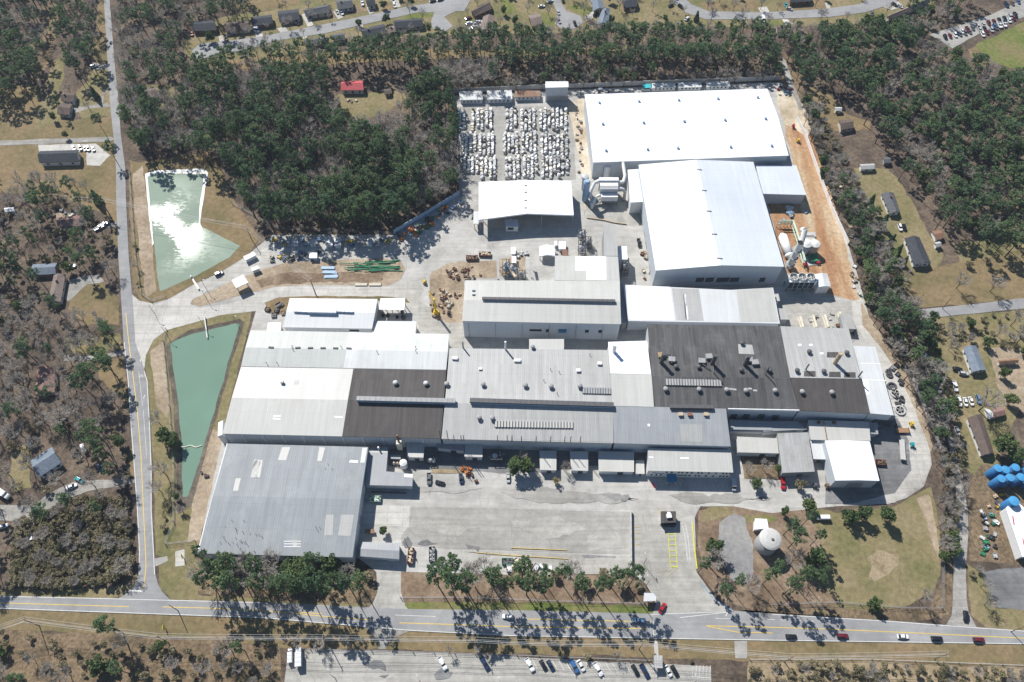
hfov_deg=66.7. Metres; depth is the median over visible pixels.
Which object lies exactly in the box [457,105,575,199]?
storage yard paving
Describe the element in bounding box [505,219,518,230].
loading office
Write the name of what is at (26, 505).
bare tree
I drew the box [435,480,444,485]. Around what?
car
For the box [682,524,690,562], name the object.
kerb island
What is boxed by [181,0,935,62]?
estate gardens
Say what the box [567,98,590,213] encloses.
sand strip
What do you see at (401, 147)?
pine tree
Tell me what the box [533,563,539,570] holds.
parts crate
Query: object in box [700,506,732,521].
gate island grass
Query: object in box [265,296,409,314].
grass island
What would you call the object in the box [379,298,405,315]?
open shelter
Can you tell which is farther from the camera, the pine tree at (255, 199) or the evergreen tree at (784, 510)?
the pine tree at (255, 199)
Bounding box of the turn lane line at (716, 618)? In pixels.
[403,615,825,621]
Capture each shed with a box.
[4,207,15,213]
[384,89,390,96]
[390,455,400,460]
[406,442,423,460]
[437,442,463,453]
[464,444,482,459]
[479,180,573,229]
[539,451,556,472]
[570,451,587,473]
[598,451,633,474]
[636,460,644,475]
[728,420,771,433]
[735,437,778,456]
[761,421,806,434]
[776,432,814,476]
[805,420,870,441]
[810,441,825,461]
[835,107,841,112]
[859,163,874,171]
[869,422,877,436]
[882,157,890,164]
[931,229,943,241]
[934,241,941,248]
[984,408,991,419]
[991,406,1004,418]
[997,359,1018,365]
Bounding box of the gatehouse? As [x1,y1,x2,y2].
[660,511,675,526]
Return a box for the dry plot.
[740,456,779,479]
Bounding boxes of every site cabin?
[459,91,482,103]
[487,90,511,102]
[515,91,539,100]
[642,84,650,90]
[652,83,675,90]
[678,82,701,90]
[706,81,729,89]
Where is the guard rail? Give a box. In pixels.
[371,491,406,493]
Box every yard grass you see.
[854,168,943,271]
[899,249,1023,307]
[921,310,1023,474]
[953,235,1023,261]
[972,438,998,464]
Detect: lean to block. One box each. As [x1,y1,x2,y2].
[626,169,642,213]
[755,165,805,203]
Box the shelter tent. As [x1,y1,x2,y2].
[539,245,554,259]
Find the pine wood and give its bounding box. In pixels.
[0,0,1023,510]
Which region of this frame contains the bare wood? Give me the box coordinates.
[0,0,1023,681]
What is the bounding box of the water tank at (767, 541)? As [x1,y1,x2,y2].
[754,528,781,555]
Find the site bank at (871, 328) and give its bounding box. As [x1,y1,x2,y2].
[861,302,932,451]
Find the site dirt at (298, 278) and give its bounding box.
[256,272,383,287]
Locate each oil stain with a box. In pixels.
[366,660,385,670]
[402,537,411,547]
[418,540,436,545]
[434,668,452,679]
[465,544,478,550]
[621,494,629,500]
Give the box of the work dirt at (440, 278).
[429,255,525,322]
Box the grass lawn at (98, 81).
[73,68,110,118]
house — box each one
[31,263,58,276]
[31,447,62,478]
[34,366,56,395]
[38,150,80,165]
[49,273,66,303]
[56,215,81,228]
[57,103,72,117]
[61,92,76,104]
[144,88,160,99]
[191,20,216,33]
[224,21,250,34]
[251,15,272,28]
[267,323,281,330]
[278,9,299,24]
[303,4,329,18]
[304,37,326,47]
[333,33,344,43]
[336,0,353,12]
[341,81,363,93]
[360,24,385,37]
[366,0,375,9]
[389,26,395,33]
[394,18,422,30]
[471,0,491,18]
[481,14,494,34]
[528,14,542,28]
[545,81,567,101]
[590,0,603,12]
[597,7,609,27]
[623,0,636,10]
[753,518,767,530]
[776,24,790,35]
[789,0,811,5]
[838,119,853,132]
[881,192,899,215]
[886,6,911,21]
[903,236,930,266]
[910,0,929,12]
[962,345,985,373]
[966,414,993,456]
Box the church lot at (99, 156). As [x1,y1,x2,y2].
[38,143,109,165]
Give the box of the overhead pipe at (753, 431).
[729,430,796,434]
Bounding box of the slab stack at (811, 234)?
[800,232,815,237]
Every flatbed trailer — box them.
[896,427,909,433]
[898,439,905,460]
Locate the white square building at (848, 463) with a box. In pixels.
[822,440,878,487]
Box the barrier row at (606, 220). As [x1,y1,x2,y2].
[587,217,625,224]
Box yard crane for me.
[428,291,438,315]
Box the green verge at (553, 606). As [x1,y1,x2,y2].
[404,601,652,613]
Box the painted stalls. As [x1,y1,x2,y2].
[533,661,710,677]
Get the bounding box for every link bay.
[620,283,627,328]
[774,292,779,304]
[778,308,788,323]
[838,314,855,332]
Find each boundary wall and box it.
[393,191,459,234]
[453,84,545,92]
[568,75,781,87]
[796,115,849,244]
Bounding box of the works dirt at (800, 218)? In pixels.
[768,200,824,289]
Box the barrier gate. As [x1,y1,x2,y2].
[190,275,199,289]
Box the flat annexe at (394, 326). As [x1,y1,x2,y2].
[372,321,416,332]
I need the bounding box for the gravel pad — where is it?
[718,513,753,584]
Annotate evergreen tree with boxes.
[0,315,4,327]
[0,646,7,656]
[11,300,23,310]
[48,112,56,119]
[58,261,73,272]
[61,131,68,136]
[85,654,109,677]
[110,433,125,446]
[151,639,167,651]
[154,427,177,442]
[164,432,179,447]
[171,492,178,498]
[205,30,214,41]
[213,554,238,572]
[277,558,294,583]
[284,569,302,589]
[292,556,315,576]
[319,553,342,575]
[355,19,361,25]
[379,0,386,7]
[379,526,386,534]
[382,14,390,22]
[426,24,430,31]
[501,4,506,14]
[507,455,522,475]
[512,15,517,22]
[520,456,534,473]
[662,14,668,20]
[705,537,724,553]
[751,477,762,489]
[775,464,780,471]
[781,505,788,514]
[800,93,813,103]
[802,33,813,45]
[802,498,817,510]
[805,547,827,568]
[810,108,820,118]
[819,153,830,165]
[820,166,830,179]
[832,44,844,57]
[841,19,852,32]
[841,509,859,523]
[844,208,851,215]
[849,27,858,36]
[853,245,864,256]
[857,505,873,519]
[858,202,870,211]
[862,289,879,304]
[863,14,872,26]
[863,243,874,256]
[865,282,879,291]
[866,64,873,76]
[866,595,883,611]
[867,240,875,247]
[870,50,884,63]
[871,15,880,25]
[871,206,882,214]
[872,27,886,40]
[873,234,883,243]
[878,284,890,295]
[879,80,889,88]
[879,98,894,109]
[880,40,894,46]
[880,505,896,521]
[883,249,898,259]
[888,102,896,114]
[890,283,903,291]
[890,328,900,338]
[891,16,904,26]
[893,275,903,285]
[897,108,911,122]
[897,332,908,341]
[901,49,912,58]
[908,102,920,113]
[913,58,926,70]
[915,30,928,38]
[916,168,931,181]
[921,390,940,406]
[923,328,935,340]
[923,356,935,368]
[924,369,936,380]
[925,115,939,128]
[925,146,938,153]
[925,337,938,347]
[926,4,935,16]
[929,310,940,321]
[932,151,943,164]
[932,347,941,355]
[933,135,944,142]
[935,88,945,99]
[935,358,947,369]
[938,550,949,561]
[939,428,952,437]
[945,0,954,11]
[945,530,959,542]
[946,541,962,557]
[947,395,960,406]
[948,54,961,62]
[948,407,958,416]
[950,6,962,17]
[951,45,963,55]
[952,142,968,152]
[953,185,967,197]
[963,164,977,174]
[966,317,976,329]
[968,215,979,228]
[982,145,997,158]
[982,336,994,346]
[989,203,1000,214]
[990,90,1000,103]
[991,432,1020,454]
[998,67,1007,75]
[998,366,1012,376]
[1003,158,1014,164]
[1003,393,1021,403]
[1007,447,1023,463]
[1014,144,1023,155]
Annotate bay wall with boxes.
[798,316,803,326]
[811,315,817,326]
[822,314,828,327]
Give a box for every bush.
[0,639,9,645]
[18,650,25,657]
[25,634,33,640]
[39,576,52,584]
[45,568,57,577]
[45,580,53,588]
[48,643,59,652]
[51,577,57,588]
[53,578,66,590]
[54,564,62,570]
[55,652,62,658]
[57,659,66,667]
[61,553,69,563]
[62,563,70,571]
[65,541,77,550]
[66,549,74,556]
[67,558,76,567]
[67,567,77,573]
[67,571,77,579]
[68,575,79,585]
[70,556,80,563]
[71,648,79,656]
[72,537,82,545]
[74,566,85,574]
[77,532,89,543]
[77,579,83,586]
[77,660,84,665]
[78,544,85,550]
[81,558,94,571]
[83,527,91,534]
[84,538,90,547]
[85,550,92,555]
[85,573,93,582]
[86,577,96,587]
[87,521,96,528]
[88,570,97,576]
[90,535,97,543]
[91,557,101,566]
[92,537,103,546]
[93,529,98,535]
[93,545,102,555]
[96,533,106,542]
[98,530,104,535]
[98,573,111,584]
[100,534,116,549]
[100,640,106,647]
[101,555,107,561]
[105,508,116,518]
[105,514,112,522]
[105,565,113,570]
[106,546,115,553]
[106,564,124,581]
[107,552,114,559]
[107,557,114,564]
[108,650,114,657]
[109,523,116,531]
[112,509,121,517]
[113,495,120,503]
[113,526,120,534]
[114,551,121,558]
[115,545,122,551]
[116,650,125,657]
[117,521,125,530]
[118,538,128,550]
[119,497,129,504]
[123,521,131,527]
[123,554,134,562]
[124,524,132,532]
[125,516,132,522]
[125,660,133,667]
[134,668,140,675]
[137,642,143,648]
[138,671,149,680]
[145,643,153,654]
[156,651,167,660]
[158,671,166,680]
[159,522,165,528]
[163,501,170,508]
[164,655,178,669]
[168,645,177,653]
[170,674,179,681]
[176,505,183,513]
[182,647,191,654]
[193,662,200,671]
[196,653,205,661]
[218,657,229,669]
[229,657,238,667]
[247,675,256,681]
[259,677,266,681]
[261,662,273,675]
[363,570,373,579]
[474,643,480,652]
[511,565,523,576]
[530,570,540,580]
[551,571,557,578]
[552,477,560,484]
[580,577,591,591]
[583,653,591,661]
[599,568,608,577]
[615,576,629,589]
[633,580,641,589]
[748,666,758,674]
[772,660,780,668]
[784,668,794,678]
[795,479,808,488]
[796,660,803,667]
[806,674,814,681]
[807,658,814,666]
[812,670,820,680]
[814,660,822,670]
[820,660,830,672]
[829,670,836,680]
[832,658,843,669]
[840,676,850,681]
[842,666,849,673]
[852,664,859,672]
[856,670,864,678]
[864,669,873,678]
[868,662,878,672]
[877,675,888,681]
[878,667,887,677]
[880,661,887,668]
[904,663,910,670]
[914,668,921,677]
[918,663,925,671]
[926,675,931,681]
[936,675,942,681]
[937,666,946,677]
[940,662,949,670]
[946,666,955,675]
[959,669,967,675]
[975,676,983,681]
[985,674,996,681]
[990,665,999,672]
[998,670,1006,678]
[1006,667,1016,677]
[1018,668,1023,679]
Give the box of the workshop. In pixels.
[365,446,412,489]
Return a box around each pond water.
[148,173,239,290]
[171,323,238,496]
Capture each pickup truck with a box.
[93,224,103,230]
[427,473,430,484]
[437,656,447,670]
[479,656,489,670]
[524,657,534,671]
[569,658,579,673]
[593,661,603,676]
[632,618,645,623]
[637,238,641,246]
[639,663,649,678]
[780,477,785,489]
[951,381,958,390]
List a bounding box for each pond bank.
[128,152,258,302]
[132,165,155,296]
[145,311,251,557]
[150,343,170,417]
[187,429,220,542]
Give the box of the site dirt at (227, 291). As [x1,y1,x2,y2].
[190,258,404,305]
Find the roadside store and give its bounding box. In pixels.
[359,542,399,560]
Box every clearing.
[140,83,198,109]
[334,91,405,118]
[810,87,870,130]
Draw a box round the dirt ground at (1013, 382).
[988,347,1023,411]
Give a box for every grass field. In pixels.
[0,85,111,215]
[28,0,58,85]
[34,90,64,129]
[810,487,940,609]
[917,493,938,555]
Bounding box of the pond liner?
[145,169,207,244]
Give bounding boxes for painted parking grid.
[668,535,677,567]
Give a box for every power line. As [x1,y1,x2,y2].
[0,617,944,658]
[55,194,246,227]
[247,227,311,278]
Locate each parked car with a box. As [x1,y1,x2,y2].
[0,523,7,528]
[66,483,76,489]
[74,476,81,482]
[96,463,103,471]
[214,271,223,276]
[459,474,463,483]
[502,614,513,618]
[506,473,509,482]
[539,659,546,670]
[546,659,554,670]
[576,659,584,671]
[631,664,639,675]
[658,603,666,613]
[663,665,672,676]
[670,665,678,676]
[785,634,796,638]
[836,633,848,638]
[897,223,902,230]
[897,634,908,638]
[930,636,942,640]
[952,366,962,370]
[954,426,959,434]
[958,371,968,375]
[960,441,966,450]
[962,397,967,405]
[962,610,968,622]
[968,397,973,405]
[972,637,984,642]
[975,395,981,403]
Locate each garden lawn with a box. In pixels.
[216,27,242,36]
[234,0,299,13]
[324,7,367,18]
[385,0,424,9]
[402,12,433,18]
[500,0,516,13]
[539,11,555,28]
[567,3,590,16]
[699,0,762,10]
[766,20,783,25]
[778,0,825,10]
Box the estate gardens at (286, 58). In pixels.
[204,46,626,69]
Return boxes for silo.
[602,165,610,176]
[985,464,1003,478]
[988,475,1007,488]
[993,466,1011,478]
[999,473,1015,487]
[999,496,1020,510]
[1006,463,1021,474]
[1008,473,1023,486]
[1015,467,1023,474]
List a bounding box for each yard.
[9,444,31,492]
[54,212,77,218]
[65,333,122,354]
[68,283,118,324]
[96,358,128,406]
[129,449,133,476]
[132,82,931,612]
[388,447,646,472]
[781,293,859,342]
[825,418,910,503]
[968,464,1023,564]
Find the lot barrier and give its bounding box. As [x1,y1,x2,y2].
[630,509,631,568]
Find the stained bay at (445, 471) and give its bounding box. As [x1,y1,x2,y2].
[431,469,461,472]
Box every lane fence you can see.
[912,378,933,428]
[935,436,946,467]
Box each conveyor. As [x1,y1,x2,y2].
[497,258,498,279]
[530,261,532,278]
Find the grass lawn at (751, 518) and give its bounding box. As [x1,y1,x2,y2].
[744,515,777,521]
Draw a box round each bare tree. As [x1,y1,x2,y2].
[0,295,5,309]
[0,302,9,316]
[0,319,11,334]
[0,341,12,357]
[0,383,17,397]
[0,391,16,407]
[0,410,5,423]
[0,417,25,439]
[0,461,11,477]
[0,661,7,678]
[1,356,16,369]
[1,477,19,491]
[3,331,18,344]
[3,366,18,383]
[5,370,25,389]
[6,311,18,323]
[7,354,27,372]
[10,391,34,412]
[13,315,31,330]
[13,387,33,401]
[15,452,33,470]
[19,293,38,311]
[20,308,34,322]
[21,493,38,509]
[22,435,40,449]
[22,651,34,663]
[27,326,41,337]
[29,309,46,322]
[32,408,48,425]
[33,349,48,366]
[36,337,46,347]
[38,661,55,677]
[40,317,59,334]
[41,397,60,414]
[43,374,61,390]
[43,404,69,426]
[46,470,63,485]
[50,663,70,681]
[53,342,71,360]
[53,360,68,374]
[55,387,71,399]
[57,330,74,345]
[59,373,72,384]
[61,397,79,415]
[62,305,78,319]
[62,318,76,332]
[64,351,79,362]
[67,335,84,351]
[68,443,86,459]
[69,410,82,424]
[70,307,86,325]
[71,425,83,436]
[75,329,87,339]
[75,395,90,408]
[78,470,95,488]
[81,333,98,346]
[85,414,100,432]
[89,395,104,408]
[91,315,106,326]
[91,488,105,498]
[99,409,110,419]
[100,259,117,273]
[101,389,118,406]
[105,342,116,354]
[108,630,128,649]
[110,555,130,573]
[112,474,127,487]
[116,506,127,519]
[144,479,161,493]
[147,459,168,476]
[148,410,162,426]
[186,554,210,581]
[198,660,212,673]
[210,633,233,656]
[226,560,253,593]
[231,548,254,575]
[231,660,243,672]
[248,184,260,193]
[256,547,281,573]
[257,561,278,588]
[258,571,270,587]
[267,153,281,170]
[267,162,284,178]
[267,168,279,185]
[270,169,290,181]
[270,179,279,191]
[270,184,285,204]
[277,211,290,227]
[292,639,301,646]
[301,185,318,200]
[302,170,314,182]
[307,167,324,179]
[312,640,324,650]
[314,166,326,177]
[319,152,329,170]
[319,161,334,172]
[326,152,340,172]
[329,153,349,168]
[332,168,351,186]
[339,563,355,580]
[340,634,349,644]
[360,154,381,170]
[384,129,394,153]
[400,136,414,149]
[405,134,418,148]
[411,187,425,209]
[413,133,427,142]
[414,182,427,204]
[416,162,429,177]
[418,166,433,183]
[418,176,431,186]
[423,127,433,143]
[423,181,439,202]
[424,144,438,157]
[430,160,442,175]
[430,174,448,199]
[431,136,444,154]
[436,154,453,174]
[438,159,454,177]
[439,150,451,167]
[440,139,462,164]
[444,645,452,655]
[445,159,460,176]
[451,140,462,158]
[458,560,482,587]
[473,551,493,577]
[518,447,527,458]
[560,460,570,470]
[562,557,582,581]
[612,652,622,662]
[700,546,728,569]
[743,460,757,472]
[744,571,760,593]
[761,458,772,469]
[770,665,778,674]
[783,547,806,570]
[801,664,810,673]
[847,227,857,235]
[850,206,862,221]
[850,239,863,252]
[861,219,877,236]
[861,223,876,242]
[869,271,887,283]
[870,296,881,308]
[871,218,889,231]
[872,245,883,258]
[874,284,890,300]
[876,241,889,255]
[880,251,894,263]
[882,274,894,285]
[884,307,901,327]
[887,335,902,348]
[889,286,904,304]
[891,257,905,268]
[892,343,904,354]
[895,336,907,345]
[899,345,910,357]
[900,269,911,281]
[903,295,916,303]
[903,361,919,379]
[905,297,919,315]
[906,369,922,386]
[909,295,923,307]
[913,369,928,381]
[915,352,933,367]
[916,308,932,319]
[917,360,935,375]
[919,588,934,602]
[921,401,934,414]
[925,411,943,427]
[927,393,944,410]
[929,357,945,372]
[929,374,947,385]
[933,440,946,453]
[935,371,947,384]
[936,453,950,467]
[937,493,952,505]
[938,360,950,374]
[938,515,951,527]
[938,534,958,550]
[940,413,953,422]
[942,477,954,489]
[945,321,957,333]
[946,331,958,340]
[946,411,958,419]
[947,498,964,515]
[948,338,958,349]
[948,437,963,449]
[954,473,970,486]
[954,483,968,497]
[956,269,973,288]
[972,666,983,676]
[978,385,1004,410]
[980,575,994,589]
[983,592,999,607]
[990,275,1007,290]
[997,323,1008,335]
[1010,308,1023,325]
[1016,326,1023,342]
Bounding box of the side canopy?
[473,211,478,228]
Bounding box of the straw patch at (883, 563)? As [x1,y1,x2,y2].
[867,550,898,580]
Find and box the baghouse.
[396,435,402,449]
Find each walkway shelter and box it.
[643,593,655,602]
[653,655,662,668]
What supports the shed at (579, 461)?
on the ground at (862, 146)
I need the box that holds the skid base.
[800,254,819,265]
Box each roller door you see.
[547,96,567,101]
[695,278,703,281]
[705,278,713,281]
[716,277,729,281]
[729,277,739,281]
[844,483,862,487]
[872,419,892,424]
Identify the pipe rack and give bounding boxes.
[776,220,805,265]
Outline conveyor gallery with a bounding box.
[602,225,617,255]
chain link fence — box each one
[129,170,165,300]
[162,328,194,544]
[223,189,277,229]
[276,226,393,234]
[289,648,650,660]
[400,597,645,603]
[772,509,944,608]
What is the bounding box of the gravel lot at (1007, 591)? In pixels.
[982,567,1023,609]
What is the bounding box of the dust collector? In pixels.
[581,161,626,208]
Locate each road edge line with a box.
[1,596,1023,643]
[124,343,154,574]
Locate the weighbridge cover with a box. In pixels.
[232,275,249,291]
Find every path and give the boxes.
[155,556,167,565]
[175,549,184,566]
[654,641,658,654]
[734,641,746,657]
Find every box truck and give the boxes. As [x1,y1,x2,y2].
[0,488,10,499]
[295,647,302,667]
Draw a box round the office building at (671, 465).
[646,448,732,483]
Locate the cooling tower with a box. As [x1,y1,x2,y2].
[783,273,816,291]
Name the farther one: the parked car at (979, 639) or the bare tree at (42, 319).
the bare tree at (42, 319)
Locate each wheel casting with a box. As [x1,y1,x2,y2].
[886,372,892,377]
[887,382,896,390]
[887,388,901,398]
[891,405,907,415]
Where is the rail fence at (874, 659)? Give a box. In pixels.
[749,659,1023,665]
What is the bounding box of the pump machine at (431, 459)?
[427,456,436,463]
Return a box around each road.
[0,596,1023,643]
[104,0,169,599]
[132,243,423,366]
[192,0,469,57]
[553,0,582,29]
[633,504,731,612]
[672,0,896,18]
[919,298,1023,317]
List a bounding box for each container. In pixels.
[243,252,256,261]
[251,266,259,272]
[292,239,298,246]
[309,253,316,259]
[310,240,315,246]
[325,238,332,247]
[334,238,340,247]
[367,239,371,246]
[511,247,515,255]
[512,256,515,264]
[559,241,565,251]
[562,249,567,255]
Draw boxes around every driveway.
[0,137,113,144]
[0,478,134,524]
[64,351,124,360]
[65,275,103,300]
[74,103,109,112]
[88,222,116,230]
[93,63,107,69]
[100,87,108,103]
[254,30,262,36]
[277,26,287,32]
[302,13,312,26]
[334,9,343,18]
[364,627,408,648]
[370,571,406,608]
[391,0,400,7]
[584,11,594,20]
[758,7,768,11]
[883,1,903,9]
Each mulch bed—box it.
[198,572,376,603]
[401,572,650,604]
[697,506,835,610]
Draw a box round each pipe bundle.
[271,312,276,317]
[355,283,366,285]
[369,283,380,285]
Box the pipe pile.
[340,259,402,271]
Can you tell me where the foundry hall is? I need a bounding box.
[462,280,620,339]
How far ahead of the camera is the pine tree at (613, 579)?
314.51 m
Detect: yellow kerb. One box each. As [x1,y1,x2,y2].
[476,552,566,558]
[518,548,566,550]
[692,522,697,568]
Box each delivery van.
[287,648,292,663]
[731,478,736,490]
[816,515,830,519]
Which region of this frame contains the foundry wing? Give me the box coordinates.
[554,256,619,280]
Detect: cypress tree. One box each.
[89,85,99,99]
[90,189,103,205]
[693,10,698,22]
[866,194,875,206]
[876,213,889,229]
[887,234,896,248]
[895,244,903,258]
[900,256,908,267]
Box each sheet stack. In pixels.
[321,266,334,269]
[323,270,336,274]
[324,275,337,277]
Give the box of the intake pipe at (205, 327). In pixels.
[204,316,207,338]
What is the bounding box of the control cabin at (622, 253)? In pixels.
[618,246,627,268]
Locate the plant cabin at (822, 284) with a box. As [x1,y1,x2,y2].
[814,273,830,293]
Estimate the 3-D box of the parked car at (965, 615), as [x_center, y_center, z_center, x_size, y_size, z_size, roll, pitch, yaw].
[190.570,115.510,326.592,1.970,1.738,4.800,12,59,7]
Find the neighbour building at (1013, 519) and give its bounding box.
[1000,503,1023,559]
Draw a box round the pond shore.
[166,319,243,512]
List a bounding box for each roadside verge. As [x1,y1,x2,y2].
[0,573,137,597]
[0,610,1023,666]
[93,0,117,246]
[169,595,370,606]
[658,642,733,659]
[741,559,952,620]
[967,564,1023,629]
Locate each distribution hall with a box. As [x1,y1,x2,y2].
[584,89,788,177]
[638,160,783,286]
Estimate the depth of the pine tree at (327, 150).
449.28 m
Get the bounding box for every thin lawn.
[819,521,847,596]
[906,503,936,593]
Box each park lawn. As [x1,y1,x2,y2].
[967,46,991,66]
[976,22,1023,67]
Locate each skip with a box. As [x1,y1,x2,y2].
[365,529,374,532]
[369,496,380,501]
[407,547,413,564]
[429,547,434,562]
[466,255,477,260]
[479,251,490,256]
[502,558,512,564]
[506,565,518,571]
[875,459,886,465]
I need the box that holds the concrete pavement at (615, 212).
[587,196,641,225]
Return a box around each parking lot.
[284,650,710,681]
[361,503,409,526]
[401,506,629,553]
[465,550,629,573]
[930,0,1023,47]
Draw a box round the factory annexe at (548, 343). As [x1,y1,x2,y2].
[529,339,563,348]
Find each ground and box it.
[0,0,1023,681]
[0,630,281,681]
[418,302,464,347]
[747,660,1023,681]
[764,52,803,100]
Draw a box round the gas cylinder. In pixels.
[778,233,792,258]
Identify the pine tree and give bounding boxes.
[1,401,25,422]
[5,274,22,292]
[5,672,24,681]
[12,335,36,361]
[24,267,47,289]
[30,501,51,520]
[33,384,54,402]
[40,291,56,308]
[43,343,53,352]
[45,295,64,315]
[52,95,61,109]
[52,422,71,438]
[55,492,76,506]
[62,245,76,261]
[66,226,86,248]
[66,371,93,396]
[68,251,89,274]
[73,361,98,383]
[73,429,87,442]
[74,363,104,391]
[79,417,107,444]
[81,433,110,455]
[83,244,101,266]
[88,347,110,367]
[89,500,105,514]
[90,113,106,135]
[90,350,117,376]
[91,614,123,633]
[92,444,115,465]
[96,323,118,344]
[97,319,111,335]
[101,139,116,161]
[101,461,118,476]
[105,659,129,675]
[190,545,206,559]
[191,569,217,591]
[199,557,216,573]
[209,568,230,587]
[210,568,241,595]
[214,550,241,575]
[216,146,234,179]
[228,152,245,181]
[229,638,245,653]
[230,163,241,177]
[235,144,247,161]
[235,157,250,185]
[235,178,249,208]
[238,183,255,217]
[239,163,254,191]
[242,552,263,573]
[243,181,251,191]
[244,573,268,595]
[247,161,258,183]
[248,148,265,176]
[252,194,268,222]
[257,136,272,167]
[257,152,270,176]
[257,167,271,185]
[257,186,276,221]
[257,199,272,226]
[258,185,272,206]
[258,203,274,232]
[264,574,286,595]
[267,191,285,223]
[268,141,281,165]
[268,205,279,227]
[272,146,283,168]
[272,160,281,176]
[272,174,278,184]
[272,206,287,233]
[273,570,298,595]
[276,146,289,171]
[278,179,291,206]
[278,188,296,222]
[280,163,291,176]
[280,174,290,195]
[281,205,297,231]
[284,138,295,164]
[286,179,297,195]
[288,190,300,203]
[289,570,309,594]
[290,150,302,171]
[292,167,306,185]
[293,206,305,231]
[295,199,315,234]
[297,176,312,191]
[299,135,314,166]
[299,190,310,202]
[301,551,320,573]
[303,150,314,172]
[303,157,314,179]
[303,577,322,599]
[304,194,315,220]
[306,196,321,228]
[308,138,321,165]
[311,180,321,193]
[311,569,325,583]
[314,175,323,188]
[314,577,334,599]
[316,190,326,203]
[318,183,331,208]
[319,174,332,188]
[319,186,341,222]
[319,194,331,220]
[320,137,330,159]
[320,205,331,230]
[324,134,338,151]
[324,570,337,584]
[326,145,334,160]
[327,174,338,194]
[330,175,343,208]
[331,166,342,195]
[332,131,343,151]
[332,212,340,231]
[335,183,346,208]
[335,199,348,226]
[335,211,349,234]
[335,571,352,592]
[336,131,348,162]
[336,143,349,159]
[340,168,354,201]
[340,188,357,199]
[340,195,358,228]
[341,141,355,174]
[342,163,352,186]
[343,131,355,158]
[344,203,363,233]
[349,140,359,164]
[349,568,367,593]
[350,118,368,133]
[350,156,363,171]
[351,126,363,142]
[352,141,368,160]
[352,183,361,207]
[353,197,366,226]
[354,164,364,189]
[354,173,366,190]
[356,132,369,144]
[357,153,368,167]
[358,165,372,184]
[360,190,378,220]
[361,120,372,151]
[362,140,369,157]
[362,168,378,190]
[362,197,376,228]
[365,213,373,234]
[366,157,378,172]
[367,178,378,194]
[368,137,385,167]
[370,130,383,162]
[371,125,379,133]
[373,195,381,216]
[374,174,383,181]
[375,186,387,209]
[376,131,390,162]
[376,139,389,166]
[376,167,386,185]
[376,180,385,193]
[378,158,387,172]
[379,190,390,214]
[380,146,389,172]
[380,155,388,176]
[381,178,393,192]
[381,189,397,219]
[381,196,400,228]
[387,174,399,191]
[388,140,395,151]
[388,159,395,178]
[389,146,402,171]
[391,154,407,168]
[391,176,404,197]
[392,128,405,154]
[392,197,406,224]
[393,186,405,219]
[395,160,418,180]
[396,140,407,157]
[397,185,412,214]
[400,125,410,138]
[402,204,410,219]
[403,144,410,167]
[403,152,413,173]
[403,187,418,218]
[404,181,419,211]
[405,148,415,170]
[410,157,424,184]
[412,145,423,162]
[413,175,421,192]
[416,143,424,160]
[422,149,437,179]
[424,187,432,207]
[425,564,443,586]
[428,124,445,154]
[432,556,448,572]
[433,116,441,125]
[440,170,451,195]
[441,136,450,160]
[441,565,461,595]
[445,128,455,152]
[445,552,461,573]
[447,125,457,143]
[447,166,459,192]
[450,116,459,132]
[455,567,478,594]
[482,564,501,588]
[499,575,514,593]
[513,555,534,577]
[514,569,537,595]
[538,563,554,578]
[538,575,554,594]
[554,562,572,584]
[572,570,587,593]
[593,574,610,594]
[609,564,626,586]
[624,561,646,587]
[698,556,710,572]
[719,582,734,597]
[732,572,746,588]
[762,567,781,583]
[774,558,786,572]
[781,575,805,595]
[783,515,800,534]
[788,526,809,547]
[793,565,817,584]
[801,508,819,525]
[808,568,827,587]
[810,528,826,544]
[823,565,831,573]
[837,189,857,215]
[844,212,853,226]
[848,216,859,233]
[852,209,865,226]
[854,215,867,233]
[858,245,872,265]
[860,227,872,244]
[860,257,875,277]
[861,262,882,288]
[864,204,876,223]
[872,299,887,315]
[873,304,887,324]
[879,307,897,329]
[881,257,899,280]
[881,289,895,302]
[888,297,901,309]
[888,323,902,338]
[898,302,916,323]
[901,346,921,368]
[902,310,920,330]
[904,318,916,332]
[909,344,927,364]
[911,330,928,348]
[912,317,926,335]
[914,379,927,393]
[916,389,935,407]
[917,318,936,338]
[917,386,932,401]
[924,373,943,391]
[931,426,947,439]
[933,397,954,417]
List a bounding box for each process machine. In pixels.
[488,451,504,462]
[500,259,510,276]
[507,263,519,280]
[518,270,525,280]
[577,244,585,255]
[578,229,585,242]
[585,236,591,249]
[620,262,628,275]
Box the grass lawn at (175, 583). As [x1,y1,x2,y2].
[158,554,198,599]
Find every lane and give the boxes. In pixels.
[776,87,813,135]
[781,58,803,109]
[784,123,858,300]
[852,299,930,503]
[914,337,975,626]
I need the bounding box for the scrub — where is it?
[0,53,1018,635]
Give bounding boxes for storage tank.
[399,459,407,468]
[801,239,811,255]
[808,240,819,254]
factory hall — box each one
[218,367,455,447]
[241,330,449,378]
[439,341,613,451]
[607,341,650,374]
[611,374,653,406]
[612,404,730,452]
[645,324,798,420]
[765,366,869,421]
[780,326,862,379]
[853,346,893,424]
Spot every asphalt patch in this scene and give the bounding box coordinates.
[411,484,479,493]
[427,515,481,536]
[503,487,636,503]
[511,515,585,540]
[586,532,626,550]
[604,493,625,500]
[668,492,770,503]
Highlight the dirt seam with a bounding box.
[582,555,615,557]
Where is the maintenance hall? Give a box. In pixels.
[283,298,378,332]
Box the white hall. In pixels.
[623,285,779,329]
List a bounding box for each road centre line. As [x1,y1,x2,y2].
[6,603,1023,638]
[126,316,146,589]
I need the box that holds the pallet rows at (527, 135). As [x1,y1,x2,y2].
[458,107,568,148]
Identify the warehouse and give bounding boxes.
[197,443,367,561]
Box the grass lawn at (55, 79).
[46,55,64,92]
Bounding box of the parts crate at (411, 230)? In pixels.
[408,226,414,232]

